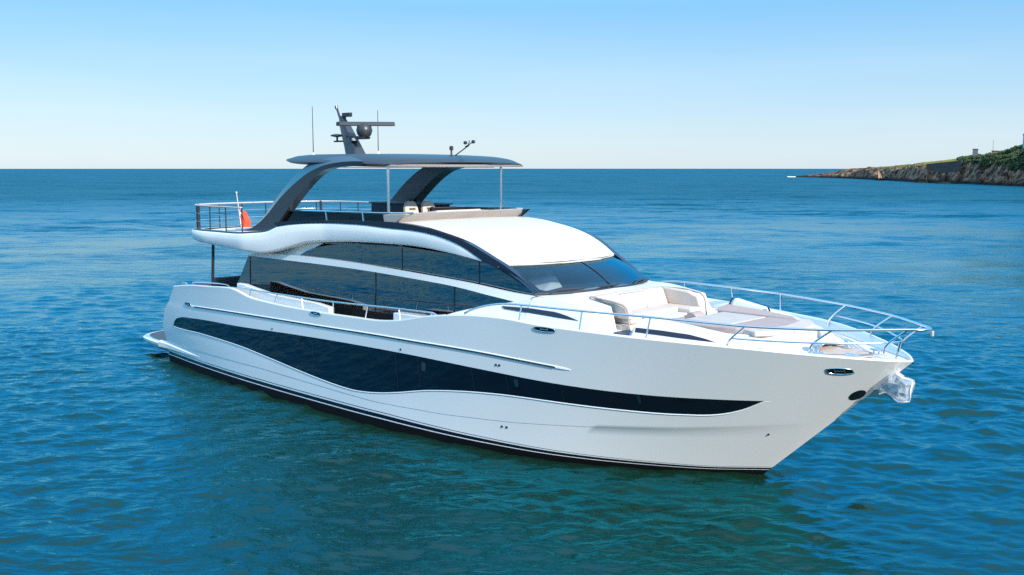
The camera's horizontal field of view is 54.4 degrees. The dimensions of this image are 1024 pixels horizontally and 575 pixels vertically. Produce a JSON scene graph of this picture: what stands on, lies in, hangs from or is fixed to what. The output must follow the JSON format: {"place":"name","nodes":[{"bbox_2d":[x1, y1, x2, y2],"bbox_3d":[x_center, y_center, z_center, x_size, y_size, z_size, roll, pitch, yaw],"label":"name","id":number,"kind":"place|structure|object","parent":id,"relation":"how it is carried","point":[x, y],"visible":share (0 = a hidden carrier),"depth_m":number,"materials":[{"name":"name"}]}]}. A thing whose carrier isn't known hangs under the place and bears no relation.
{"place":"outdoors","nodes":[
{"label":"outdoors","id":0,"kind":"place"},
{"bbox_2d":[0,169,1023,574],"bbox_3d":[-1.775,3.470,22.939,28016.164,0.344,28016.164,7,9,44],"label":"sea","id":1,"kind":"structure","parent":0,"point":[126,447],"depth_m":24.00,"materials":[{"name":"liquid"}]},
{"bbox_2d":[143,105,933,474],"bbox_3d":[-1.855,-0.663,26.745,26.160,8.734,6.632,7,9,44],"label":"motor yacht","id":2,"kind":"object","parent":1,"relation":"on","point":[407,309],"visible":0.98,"depth_m":22.56,"materials":[{"name":"white plastic"}]},
{"bbox_2d":[235,192,250,226],"bbox_3d":[-8.824,-2.522,32.593,0.504,1.223,0.169,2,7,14],"label":"ensign","id":3,"kind":"object","parent":2,"relation":"on","point":[246,221],"visible":0.75,"depth_m":32.62,"materials":[{"name":"red fabric"}]},
{"bbox_2d":[236,256,512,314],"bbox_3d":[-4.265,0.304,25.914,11.984,1.749,0.232,6,9,43],"label":"saloon window","id":4,"kind":"structure","parent":2,"relation":"in","point":[310,280],"depth_m":25.53,"materials":[{"name":"black glass"}]},
{"bbox_2d":[301,244,533,294],"bbox_3d":[-2.704,-0.587,24.489,8.567,0.858,0.161,6,9,42],"label":"upper window","id":5,"kind":"structure","parent":2,"relation":"in","point":[439,264],"depth_m":23.83,"materials":[{"name":"black glass"}]},
{"bbox_2d":[173,317,771,415],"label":"hull window","id":6,"kind":"structure","parent":2,"relation":"in","point":[353,367],"depth_m":23.12,"materials":[{"name":"black glass"}]},
{"bbox_2d":[448,253,556,286],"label":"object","id":7,"kind":"structure","parent":2,"relation":"in","point":[525,271],"depth_m":27.67,"materials":[{"name":"black glass"}]},
{"bbox_2d":[565,258,643,280],"bbox_3d":[0.370,-0.961,27.618,0.155,0.858,8.567,-6,9,-43],"label":"windshield","id":8,"kind":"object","parent":2,"relation":"in","point":[610,266],"depth_m":25.38,"materials":[{"name":"blue glass"}]},
{"bbox_2d":[876,372,912,402],"bbox_3d":[6.951,1.786,18.387,0.959,0.580,0.498,7,9,44],"label":"anchor","id":9,"kind":"object","parent":2,"relation":"attached to","point":[893,389],"visible":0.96,"depth_m":18.23,"materials":[{"name":"silver metal"}]},
{"bbox_2d":[796,175,953,183],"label":"skerry rocks","id":10,"kind":"object","parent":1,"relation":"in","point":[813,176],"visible":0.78,"depth_m":425.40,"materials":[{"name":"stone"}]},
{"bbox_2d":[875,168,884,179],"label":"sailing dinghy","id":11,"kind":"object","parent":1,"relation":"on","point":[879,175],"visible":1,"depth_m":511.27,"materials":[{"name":"white"}]},
{"bbox_2d":[0,0,1023,168],"label":"sky","id":12,"kind":"structure","parent":0,"point":[85,84],"materials":[{"name":"blue"}]},
{"bbox_2d":[803,155,1023,185],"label":"headland","id":13,"kind":"structure","parent":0,"point":[971,173],"depth_m":426.32,"materials":[{"name":"stone"}]},
{"bbox_2d":[926,160,960,174],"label":"retaining wall","id":14,"kind":"structure","parent":13,"relation":"on","point":[950,167],"depth_m":422.66,"materials":[{"name":"stone"}]},
{"bbox_2d":[972,145,977,155],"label":"lookout hut","id":15,"kind":"object","parent":13,"relation":"on","point":[975,152],"visible":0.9,"depth_m":423.08,"materials":[{"name":"grey"}]},
{"bbox_2d":[956,144,1023,170],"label":"scrub","id":16,"kind":"object","parent":13,"relation":"on","point":[1014,153],"visible":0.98,"depth_m":386.43,"materials":[{"name":"green plant"}]}
]}

